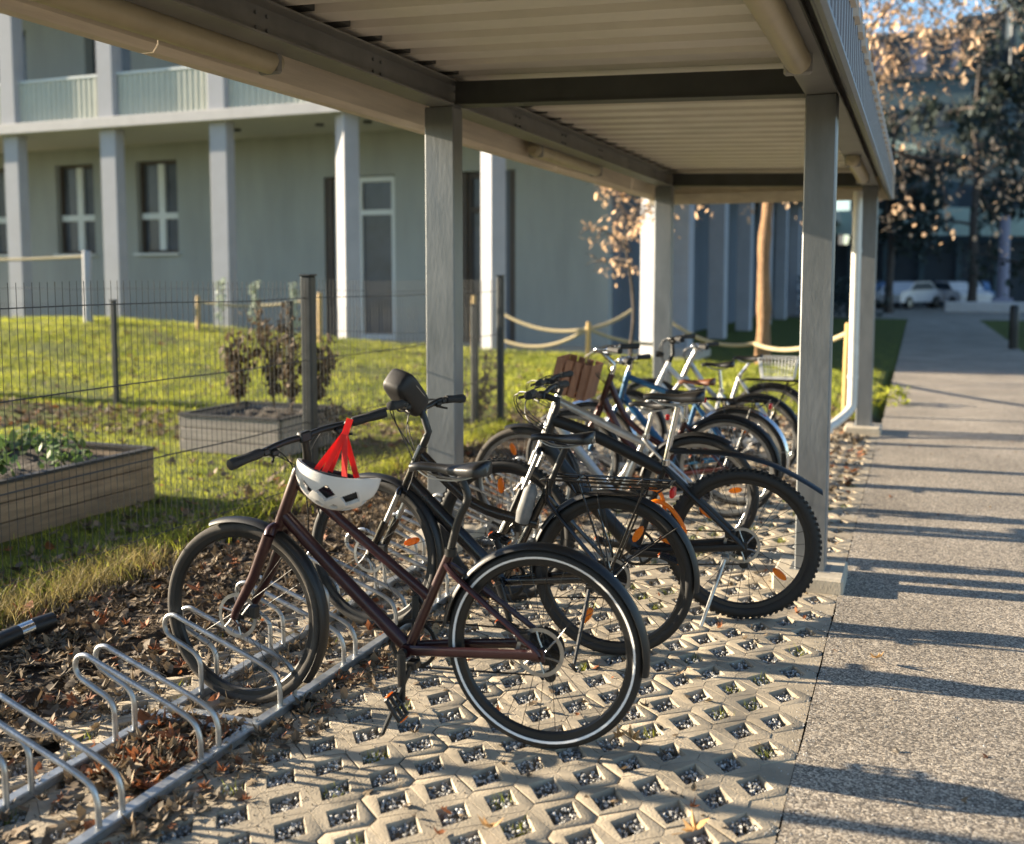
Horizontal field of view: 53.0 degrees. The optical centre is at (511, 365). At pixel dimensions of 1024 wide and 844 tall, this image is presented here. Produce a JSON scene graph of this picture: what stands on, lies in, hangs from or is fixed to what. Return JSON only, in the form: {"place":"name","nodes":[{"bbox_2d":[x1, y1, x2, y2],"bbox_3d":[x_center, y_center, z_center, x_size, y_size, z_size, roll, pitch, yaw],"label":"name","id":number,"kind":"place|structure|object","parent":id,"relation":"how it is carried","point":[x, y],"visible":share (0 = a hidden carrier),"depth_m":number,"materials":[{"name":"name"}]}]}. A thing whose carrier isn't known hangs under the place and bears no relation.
{"place":"outdoors","nodes":[
{"label":"outdoors","id":0,"kind":"place"},
{"bbox_2d":[0,422,866,843],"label":"gravel","id":1,"kind":"structure","parent":0,"point":[512,746],"depth_m":3.58,"materials":[{"name":"gravel"}]},
{"bbox_2d":[0,317,1023,843],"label":"ground","id":2,"kind":"structure","parent":0,"point":[888,335],"depth_m":12.70,"materials":[{"name":"plant"}]},
{"bbox_2d":[0,437,154,542],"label":"raised bed","id":3,"kind":"object","parent":2,"relation":"on","point":[138,480],"visible":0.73,"depth_m":6.94,"materials":[{"name":"brown wood"}]},
{"bbox_2d":[0,449,19,476],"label":"leafy plant","id":4,"kind":"object","parent":3,"relation":"on","point":[3,469],"visible":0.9,"depth_m":6.48,"materials":[{"name":"green plant"}]},
{"bbox_2d":[0,424,55,454],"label":"leafy plant","id":5,"kind":"object","parent":3,"relation":"on","point":[26,438],"visible":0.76,"depth_m":7.51,"materials":[{"name":"green plant"}]},
{"bbox_2d":[32,428,83,453],"bbox_3d":[-3.312,0.558,7.507,0.354,0.190,0.378,-2,5,-26],"label":"leafy plant","id":6,"kind":"object","parent":3,"relation":"on","point":[64,440],"visible":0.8,"depth_m":7.47,"materials":[{"name":"green plant"}]},
{"bbox_2d":[37,438,95,468],"bbox_3d":[-3.070,0.629,7.090,0.417,0.209,0.390,3,6,27],"label":"leafy plant","id":7,"kind":"object","parent":3,"relation":"on","point":[55,457],"visible":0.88,"depth_m":7.03,"materials":[{"name":"green plant"}]},
{"bbox_2d":[82,251,93,322],"bbox_3d":[-9.082,-1.633,22.004,0.199,1.621,0.188,2,5,21],"label":"rope post","id":8,"kind":"object","parent":2,"relation":"on","point":[87,275],"visible":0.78,"depth_m":21.93,"materials":[{"name":"concrete"}]},
{"bbox_2d":[0,255,81,260],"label":"barrier rope","id":9,"kind":"object","parent":8,"relation":"attached to","point":[40,258],"visible":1,"depth_m":22.38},
{"bbox_2d":[0,534,187,628],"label":"straw grass","id":10,"kind":"structure","parent":2,"relation":"on","point":[74,588],"depth_m":5.28,"materials":[{"name":"plant"}]},
{"bbox_2d":[196,296,200,329],"bbox_3d":[-6.559,-1.042,21.489,0.104,0.823,0.094,2,5,21],"label":"rope post","id":11,"kind":"object","parent":2,"relation":"on","point":[198,325],"visible":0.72,"depth_m":21.46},
{"bbox_2d":[199,298,317,306],"bbox_3d":[-5.189,-1.287,20.927,2.958,0.228,0.064,2,5,21],"label":"barrier rope","id":12,"kind":"object","parent":11,"relation":"attached to","point":[262,305],"visible":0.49,"depth_m":20.98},
{"bbox_2d":[212,277,225,339],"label":"silver plant","id":13,"kind":"object","parent":2,"relation":"on","point":[219,317],"visible":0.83,"depth_m":20.03,"materials":[{"name":"green plant"}]},
{"bbox_2d":[0,288,478,426],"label":"fence","id":14,"kind":"object","parent":2,"relation":"on","point":[474,326],"visible":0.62,"depth_m":12.52,"materials":[{"name":"metal"}]},
{"bbox_2d":[0,403,486,592],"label":"lawn grass","id":15,"kind":"structure","parent":2,"relation":"on","point":[179,467],"depth_m":8.39,"materials":[{"name":"plant"}]},
{"bbox_2d":[0,274,504,595],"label":"fence","id":16,"kind":"object","parent":2,"relation":"on","point":[308,297],"visible":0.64,"depth_m":7.14,"materials":[{"name":"metal"}]},
{"bbox_2d":[248,280,262,322],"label":"silver plant","id":17,"kind":"object","parent":2,"relation":"on","point":[252,290],"visible":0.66,"depth_m":19.73,"materials":[{"name":"green plant"}]},
{"bbox_2d":[177,401,339,457],"bbox_3d":[-2.423,0.603,9.952,1.160,0.355,1.080,2,5,21],"label":"raised bed","id":18,"kind":"object","parent":2,"relation":"on","point":[209,433],"visible":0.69,"depth_m":9.54,"materials":[{"name":"grey wood"}]},
{"bbox_2d":[217,328,264,407],"bbox_3d":[-2.617,0.028,9.972,0.452,0.786,0.384,-1,5,-9],"label":"dried perennial","id":19,"kind":"object","parent":18,"relation":"on","point":[235,379],"visible":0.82,"depth_m":9.99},
{"bbox_2d":[239,299,296,407],"bbox_3d":[-2.304,-0.115,9.989,0.536,1.066,0.407,2,5,21],"label":"dried perennial","id":20,"kind":"object","parent":18,"relation":"on","point":[270,360],"visible":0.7,"depth_m":9.93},
{"bbox_2d":[272,317,320,410],"bbox_3d":[-2.037,-0.027,9.772,0.437,0.928,0.412,-2,5,-23],"label":"dried perennial","id":21,"kind":"object","parent":18,"relation":"on","point":[289,392],"visible":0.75,"depth_m":9.72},
{"bbox_2d":[299,332,342,401],"bbox_3d":[-1.856,0.047,9.989,0.428,0.745,0.360,4,6,39],"label":"dried perennial","id":22,"kind":"object","parent":18,"relation":"on","point":[320,394],"visible":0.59,"depth_m":9.92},
{"bbox_2d":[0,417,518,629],"bbox_3d":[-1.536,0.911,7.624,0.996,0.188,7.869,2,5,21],"label":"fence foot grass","id":23,"kind":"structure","parent":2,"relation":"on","point":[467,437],"depth_m":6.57,"materials":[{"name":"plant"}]},
{"bbox_2d":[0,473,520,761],"bbox_3d":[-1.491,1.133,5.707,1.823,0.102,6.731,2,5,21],"label":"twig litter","id":24,"kind":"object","parent":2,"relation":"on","point":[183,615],"visible":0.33,"depth_m":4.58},
{"bbox_2d":[288,282,300,340],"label":"silver plant","id":25,"kind":"object","parent":2,"relation":"on","point":[295,301],"visible":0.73,"depth_m":19.42,"materials":[{"name":"green plant"}]},
{"bbox_2d":[317,292,322,342],"bbox_3d":[-3.816,-0.897,20.417,0.104,1.095,0.094,2,5,21],"label":"rope post","id":26,"kind":"object","parent":2,"relation":"on","point":[319,294],"visible":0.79,"depth_m":20.38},
{"bbox_2d":[319,398,364,439],"bbox_3d":[-1.629,0.564,9.851,0.425,0.517,0.326,2,5,21],"label":"dry weed","id":27,"kind":"object","parent":2,"relation":"on","point":[335,412],"visible":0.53,"depth_m":9.82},
{"bbox_2d":[0,13,737,360],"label":"school building","id":28,"kind":"structure","parent":2,"relation":"on","point":[134,173],"depth_m":24.11,"materials":[{"name":"grey paint"}]},
{"bbox_2d":[0,172,7,251],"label":"window pane","id":29,"kind":"structure","parent":28,"relation":"in","point":[3,226],"depth_m":28.57,"materials":[{"name":"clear glass"}]},
{"bbox_2d":[60,165,95,253],"bbox_3d":[-11.530,-4.156,27.502,1.300,2.350,0.070,2,5,21],"label":"window frame","id":30,"kind":"structure","parent":28,"relation":"in","point":[62,186],"depth_m":27.66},
{"bbox_2d":[64,168,95,250],"bbox_3d":[-11.515,-4.159,27.540,1.250,2.300,0.020,2,5,21],"label":"window pane","id":31,"kind":"structure","parent":28,"relation":"in","point":[70,181],"depth_m":27.57,"materials":[{"name":"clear glass"}]},
{"bbox_2d":[140,160,178,252],"bbox_3d":[-9.018,-4.071,26.517,1.300,2.350,0.070,2,5,21],"label":"window frame","id":32,"kind":"structure","parent":28,"relation":"in","point":[142,176],"depth_m":26.67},
{"bbox_2d":[144,164,178,249],"bbox_3d":[-9.003,-4.075,26.554,1.250,2.300,0.020,2,5,21],"label":"window pane","id":33,"kind":"structure","parent":28,"relation":"in","point":[150,171],"depth_m":26.58,"materials":[{"name":"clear glass"}]},
{"bbox_2d":[335,176,395,339],"bbox_3d":[-3.462,-2.525,24.402,1.620,3.830,0.075,2,5,21],"label":"glazed door","id":34,"kind":"structure","parent":28,"relation":"in","point":[391,179],"depth_m":24.26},
{"bbox_2d":[468,171,506,341],"bbox_3d":[-0.498,-2.426,23.239,1.050,3.830,0.075,2,5,21],"label":"glazed door","id":35,"kind":"structure","parent":28,"relation":"in","point":[471,209],"depth_m":23.33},
{"bbox_2d":[0,315,763,428],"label":"lawn grass beyond fence","id":36,"kind":"object","parent":2,"relation":"on","point":[334,348],"visible":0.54,"depth_m":16.92,"materials":[{"name":"plant"}]},
{"bbox_2d":[0,414,877,843],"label":"grass pavers","id":37,"kind":"object","parent":2,"relation":"on","point":[372,824],"depth_m":3.68,"materials":[{"name":"concrete"}]},
{"bbox_2d":[0,643,254,843],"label":"bicycle rack","id":38,"kind":"object","parent":37,"relation":"on","point":[99,830],"visible":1,"depth_m":3.30,"materials":[{"name":"metal"}]},
{"bbox_2d":[162,493,516,728],"bbox_3d":[-0.669,1.038,5.046,0.560,0.324,2.742,2,5,21],"label":"bicycle rack","id":39,"kind":"object","parent":37,"relation":"on","point":[282,706],"visible":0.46,"depth_m":4.34,"materials":[{"name":"metal"}]},
{"bbox_2d":[168,407,649,748],"bbox_3d":[-0.440,0.746,3.764,1.889,1.132,0.485,1,5,9],"label":"bicycle","id":40,"kind":"object","parent":37,"relation":"on","point":[544,645],"visible":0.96,"depth_m":3.65,"materials":[{"name":"red paint"}]},
{"bbox_2d":[296,418,380,510],"bbox_3d":[-0.607,0.349,3.635,0.309,0.326,0.216,13,-3,8],"label":"bicycle helmet","id":41,"kind":"object","parent":40,"relation":"hanging from","point":[327,486],"visible":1,"depth_m":3.58,"materials":[{"name":"white plastic"},{"name":"red fabric straps"},{"name":"dark foam"}]},
{"bbox_2d":[0,469,845,843],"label":"soil crumbs","id":42,"kind":"object","parent":37,"relation":"on","point":[362,713],"visible":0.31,"depth_m":3.82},
{"bbox_2d":[0,470,854,843],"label":"paver weeds","id":43,"kind":"object","parent":37,"relation":"on","point":[582,670],"visible":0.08,"depth_m":3.85,"materials":[{"name":"green plant"}]},
{"bbox_2d":[477,814,503,827],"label":"fallen leaf","id":44,"kind":"object","parent":37,"relation":"on","point":[486,823],"visible":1,"depth_m":3.00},
{"bbox_2d":[312,394,699,666],"bbox_3d":[-0.091,0.687,4.593,1.860,1.107,0.646,2,5,18],"label":"bicycle","id":45,"kind":"object","parent":37,"relation":"on","point":[411,492],"visible":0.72,"depth_m":4.49,"materials":[{"name":"black paint"}]},
{"bbox_2d":[383,368,427,415],"bbox_3d":[-0.474,0.123,4.600,0.149,0.225,0.246,2,5,21],"label":"handlebar bag","id":46,"kind":"object","parent":45,"relation":"attached to","point":[398,384],"visible":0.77,"depth_m":4.52,"materials":[{"name":"black fabric"}]},
{"bbox_2d":[469,433,634,541],"bbox_3d":[0.342,0.819,7.604,0.560,0.324,2.742,2,5,21],"label":"bicycle rack","id":47,"kind":"object","parent":37,"relation":"on","point":[509,503],"visible":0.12,"depth_m":7.00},
{"bbox_2d":[473,370,758,539],"bbox_3d":[0.592,0.583,6.256,1.791,1.031,0.692,2,5,19],"label":"bicycle","id":48,"kind":"object","parent":37,"relation":"on","point":[711,441],"visible":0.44,"depth_m":6.19,"materials":[{"name":"silver metal"}]},
{"bbox_2d":[608,726,626,740],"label":"fallen leaf","id":49,"kind":"object","parent":37,"relation":"on","point":[618,734],"visible":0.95,"depth_m":3.60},
{"bbox_2d":[437,380,822,628],"bbox_3d":[0.532,0.652,5.035,1.902,1.114,0.729,1,5,13],"label":"bicycle","id":50,"kind":"object","parent":37,"relation":"on","point":[743,542],"visible":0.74,"depth_m":4.94,"materials":[{"name":"black metal"}]},
{"bbox_2d":[651,490,686,543],"bbox_3d":[0.729,0.723,4.930,0.220,0.282,0.033,1,5,17],"label":"lock chain","id":51,"kind":"object","parent":50,"relation":"attached to","point":[665,505],"visible":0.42,"depth_m":4.91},
{"bbox_2d":[619,724,652,742],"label":"fallen leaf","id":52,"kind":"object","parent":37,"relation":"on","point":[630,733],"visible":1,"depth_m":3.58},
{"bbox_2d":[595,408,679,464],"bbox_3d":[1.185,0.636,9.737,0.560,0.324,1.822,2,5,21],"label":"bicycle rack","id":53,"kind":"object","parent":37,"relation":"on","point":[645,447],"visible":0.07,"depth_m":9.85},
{"bbox_2d":[526,343,781,517],"bbox_3d":[0.948,0.445,7.107,1.793,1.161,0.583,2,5,19],"label":"bicycle","id":54,"kind":"object","parent":37,"relation":"on","point":[584,379],"visible":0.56,"depth_m":7.08,"materials":[{"name":"brown paint"}]},
{"bbox_2d":[552,354,789,504],"bbox_3d":[1.109,0.465,7.519,1.802,1.052,0.598,2,5,21],"label":"bicycle","id":55,"kind":"object","parent":37,"relation":"on","point":[769,425],"visible":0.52,"depth_m":7.39,"materials":[{"name":"blue paint"}]},
{"bbox_2d":[671,809,708,834],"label":"fallen leaf","id":56,"kind":"object","parent":37,"relation":"on","point":[694,825],"visible":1,"depth_m":2.99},
{"bbox_2d":[584,334,797,470],"bbox_3d":[1.454,0.336,8.386,1.793,1.160,0.578,2,5,19],"label":"bicycle","id":57,"kind":"object","parent":37,"relation":"on","point":[786,411],"visible":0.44,"depth_m":8.31,"materials":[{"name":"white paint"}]},
{"bbox_2d":[621,342,798,459],"bbox_3d":[1.787,0.323,9.235,1.792,1.042,0.580,2,5,20],"label":"bicycle","id":58,"kind":"object","parent":37,"relation":"on","point":[785,389],"visible":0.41,"depth_m":9.09,"materials":[{"name":"silver metal"}]},
{"bbox_2d":[0,0,894,600],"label":"bicycle shelter","id":59,"kind":"object","parent":2,"relation":"on","point":[664,106],"visible":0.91,"depth_m":5.56,"materials":[{"name":"metal"}]},
{"bbox_2d":[31,0,284,75],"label":"tube lamp","id":60,"kind":"object","parent":59,"relation":"attached to","point":[132,17],"visible":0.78,"depth_m":3.99,"materials":[{"name":"plastic"}]},
{"bbox_2d":[528,143,601,176],"bbox_3d":[0.474,-1.720,8.619,0.118,0.128,1.700,2,5,21],"label":"tube lamp","id":61,"kind":"object","parent":59,"relation":"attached to","point":[556,157],"visible":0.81,"depth_m":8.37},
{"bbox_2d":[743,0,812,75],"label":"tube lamp","id":62,"kind":"object","parent":59,"relation":"attached to","point":[776,24],"visible":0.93,"depth_m":3.69,"materials":[{"name":"plastic"}]},
{"bbox_2d":[845,155,869,183],"bbox_3d":[2.925,-1.660,8.680,0.118,0.128,1.700,2,5,21],"label":"tube lamp","id":63,"kind":"object","parent":59,"relation":"attached to","point":[855,165],"visible":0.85,"depth_m":8.25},
{"bbox_2d":[470,348,495,422],"bbox_3d":[-0.336,0.253,11.350,0.315,0.882,0.329,2,5,21],"label":"dry weed","id":64,"kind":"object","parent":2,"relation":"on","point":[481,407],"visible":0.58,"depth_m":11.34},
{"bbox_2d":[0,324,1017,843],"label":"leaf litter","id":65,"kind":"object","parent":2,"relation":"on","point":[160,812],"visible":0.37,"depth_m":4.65,"materials":[{"name":"plant"}]},
{"bbox_2d":[13,599,32,619],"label":"fallen leaf","id":66,"kind":"object","parent":65,"relation":"on","point":[27,605],"visible":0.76,"depth_m":4.89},
{"bbox_2d":[0,612,57,650],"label":"black pipe","id":67,"kind":"object","parent":65,"relation":"on","point":[17,633],"visible":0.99,"depth_m":4.54,"materials":[{"name":"plastic"}]},
{"bbox_2d":[137,709,158,726],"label":"fallen leaf","id":68,"kind":"object","parent":65,"relation":"on","point":[142,716],"visible":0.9,"depth_m":3.73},
{"bbox_2d":[156,721,193,737],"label":"fallen leaf","id":69,"kind":"object","parent":65,"relation":"on","point":[170,733],"visible":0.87,"depth_m":3.60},
{"bbox_2d":[187,582,209,592],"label":"fallen leaf","id":70,"kind":"object","parent":65,"relation":"on","point":[192,587],"visible":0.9,"depth_m":5.22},
{"bbox_2d":[585,322,590,357],"bbox_3d":[1.380,-0.405,18.621,0.104,0.754,0.094,2,5,21],"label":"rope post","id":71,"kind":"object","parent":2,"relation":"on","point":[588,332],"visible":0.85,"depth_m":18.58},
{"bbox_2d":[504,313,585,332],"bbox_3d":[0.594,-0.795,19.115,1.897,0.365,0.064,3,6,34],"label":"barrier rope","id":72,"kind":"object","parent":71,"relation":"attached to","point":[543,328],"visible":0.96,"depth_m":19.09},
{"bbox_2d":[504,329,585,347],"bbox_3d":[0.600,-0.519,19.134,1.904,0.430,0.064,3,6,34],"label":"barrier rope","id":73,"kind":"object","parent":71,"relation":"attached to","point":[546,345],"visible":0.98,"depth_m":19.09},
{"bbox_2d":[591,309,631,328],"bbox_3d":[1.797,-0.836,18.747,0.907,0.385,0.064,-2,5,-21],"label":"barrier rope","id":74,"kind":"object","parent":71,"relation":"attached to","point":[628,312],"visible":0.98,"depth_m":18.74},
{"bbox_2d":[590,328,652,345],"bbox_3d":[2.102,-0.521,18.647,1.476,0.346,0.063,0,5,-3],"label":"barrier rope","id":75,"kind":"object","parent":71,"relation":"attached to","point":[617,338],"visible":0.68,"depth_m":18.62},
{"bbox_2d":[579,184,680,369],"bbox_3d":[1.925,-1.792,16.583,1.632,3.904,2.212,1,5,8],"label":"sapling","id":76,"kind":"object","parent":2,"relation":"on","point":[630,218],"visible":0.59,"depth_m":16.63,"materials":[{"name":"brown plant"}]},
{"bbox_2d":[507,170,843,347],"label":"side wing","id":77,"kind":"structure","parent":2,"relation":"on","point":[786,254],"depth_m":31.06,"materials":[{"name":"paint"}]},
{"bbox_2d":[772,232,775,297],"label":"window","id":78,"kind":"structure","parent":77,"relation":"in","point":[774,234],"depth_m":49.95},
{"bbox_2d":[706,381,747,396],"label":"shrub","id":79,"kind":"object","parent":2,"relation":"on","point":[730,385],"visible":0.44,"depth_m":13.65,"materials":[{"name":"green plant"}]},
{"bbox_2d":[687,360,880,419],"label":"verge grass","id":80,"kind":"structure","parent":2,"relation":"on","point":[836,371],"depth_m":15.45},
{"bbox_2d":[585,0,1023,364],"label":"autumn tree","id":81,"kind":"object","parent":2,"relation":"on","point":[763,308],"visible":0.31,"depth_m":17.36,"materials":[{"name":"brown plant"}]},
{"bbox_2d":[672,321,753,346],"bbox_3d":[3.591,-0.569,18.487,1.515,0.481,0.064,1,5,14],"label":"barrier rope","id":82,"kind":"object","parent":81,"relation":"attached to","point":[676,325],"visible":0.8,"depth_m":18.48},
{"bbox_2d":[841,323,849,410],"bbox_3d":[3.946,0.099,12.108,0.104,1.197,0.094,2,5,21],"label":"rope post","id":83,"kind":"object","parent":2,"relation":"on","point":[845,372],"visible":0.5,"depth_m":12.07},
{"bbox_2d":[753,332,844,351],"bbox_3d":[4.132,-0.380,15.193,0.064,0.592,6.250,0,5,3],"label":"barrier rope","id":84,"kind":"object","parent":83,"relation":"attached to","point":[835,338],"visible":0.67,"depth_m":15.55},
{"bbox_2d":[834,138,1023,304],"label":"entrance hall","id":85,"kind":"structure","parent":2,"relation":"on","point":[933,269],"depth_m":60.08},
{"bbox_2d":[849,65,1023,243],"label":"hall building","id":86,"kind":"structure","parent":85,"relation":"on","point":[957,93],"depth_m":59.99,"materials":[{"name":"concrete"}]},
{"bbox_2d":[907,105,924,128],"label":"window","id":87,"kind":"structure","parent":86,"relation":"in","point":[911,109],"depth_m":60.43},
{"bbox_2d":[932,187,947,200],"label":"window","id":88,"kind":"structure","parent":86,"relation":"in","point":[946,189],"depth_m":60.27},
{"bbox_2d":[934,103,950,127],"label":"window","id":89,"kind":"structure","parent":86,"relation":"in","point":[940,123],"depth_m":59.93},
{"bbox_2d":[958,186,972,207],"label":"window","id":90,"kind":"structure","parent":86,"relation":"in","point":[965,197],"depth_m":59.83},
{"bbox_2d":[945,0,1023,296],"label":"street tree","id":91,"kind":"object","parent":2,"relation":"on","point":[1006,142],"visible":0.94,"depth_m":28.26,"materials":[{"name":"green plant"}]},
{"bbox_2d":[752,304,1023,843],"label":"path","id":92,"kind":"structure","parent":0,"point":[961,375],"depth_m":4.81,"materials":[{"name":"exposed aggregate concrete"}]},
{"bbox_2d":[797,275,890,317],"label":"dark hedge","id":93,"kind":"object","parent":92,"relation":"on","point":[846,287],"visible":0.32,"depth_m":41.60,"materials":[{"name":"green plant"}]},
{"bbox_2d":[746,437,1023,843],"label":"loose grit","id":94,"kind":"object","parent":92,"relation":"on","point":[869,649],"visible":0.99,"depth_m":4.32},
{"bbox_2d":[876,281,899,306],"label":"parked car","id":95,"kind":"object","parent":92,"relation":"on","point":[896,304],"visible":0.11,"depth_m":55.58,"materials":[{"name":"blue paint"}]},
{"bbox_2d":[872,384,909,406],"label":"shrub","id":96,"kind":"object","parent":92,"relation":"on","point":[898,392],"visible":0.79,"depth_m":13.24,"materials":[{"name":"green plant"}]},
{"bbox_2d":[875,281,943,308],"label":"parked car","id":97,"kind":"object","parent":92,"relation":"on","point":[907,293],"visible":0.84,"depth_m":53.19,"materials":[{"name":"white paint"}]},
{"bbox_2d":[877,89,967,312],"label":"street tree","id":98,"kind":"object","parent":92,"relation":"on","point":[934,107],"visible":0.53,"depth_m":46.16,"materials":[{"name":"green plant"}]},
{"bbox_2d":[878,16,1023,301],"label":"street tree","id":99,"kind":"object","parent":92,"relation":"on","point":[1000,88],"visible":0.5,"depth_m":50.60,"materials":[{"name":"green plant"}]},
{"bbox_2d":[926,281,991,306],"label":"parked car","id":100,"kind":"object","parent":92,"relation":"on","point":[955,291],"visible":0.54,"depth_m":53.81,"materials":[{"name":"white paint"}]},
{"bbox_2d":[946,281,994,301],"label":"parked car","id":101,"kind":"object","parent":92,"relation":"on","point":[986,287],"visible":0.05,"depth_m":55.30,"materials":[{"name":"blue paint"}]},
{"bbox_2d":[944,301,1023,312],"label":"wall","id":102,"kind":"structure","parent":92,"relation":"on","point":[981,307],"depth_m":47.17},
{"bbox_2d":[992,216,1012,301],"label":"concrete pillar","id":103,"kind":"structure","parent":92,"relation":"on","point":[1005,248],"depth_m":50.24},
{"bbox_2d":[1008,305,1019,348],"bbox_3d":[11.448,-0.873,23.446,0.200,1.000,0.195,2,5,21],"label":"bollard","id":104,"kind":"object","parent":92,"relation":"on","point":[1013,327],"visible":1,"depth_m":23.37,"materials":[{"name":"black metal"}]},
{"bbox_2d":[836,0,996,243],"label":"sky","id":105,"kind":"structure","parent":0,"point":[840,205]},
{"bbox_2d":[869,27,966,73],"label":"apartment block","id":106,"kind":"structure","parent":0,"point":[910,35],"depth_m":63.77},
{"bbox_2d":[886,39,910,63],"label":"window","id":107,"kind":"structure","parent":106,"relation":"in","point":[895,42],"depth_m":64.16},
{"bbox_2d":[889,60,909,72],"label":"window","id":108,"kind":"structure","parent":106,"relation":"in","point":[907,63],"depth_m":64.16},
{"bbox_2d":[926,57,950,70],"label":"window","id":109,"kind":"structure","parent":106,"relation":"in","point":[944,66],"depth_m":63.39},
{"bbox_2d":[925,36,951,60],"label":"window","id":110,"kind":"structure","parent":106,"relation":"in","point":[948,51],"depth_m":63.30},
{"bbox_2d":[955,12,1006,68],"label":"office block","id":111,"kind":"structure","parent":0,"point":[969,21],"depth_m":65.86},
{"bbox_2d":[998,0,1023,64],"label":"tower block","id":112,"kind":"structure","parent":0,"point":[1010,29],"depth_m":61.91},
{"bbox_2d":[1015,19,1023,50],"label":"window","id":113,"kind":"structure","parent":112,"relation":"in","point":[1018,39],"depth_m":61.71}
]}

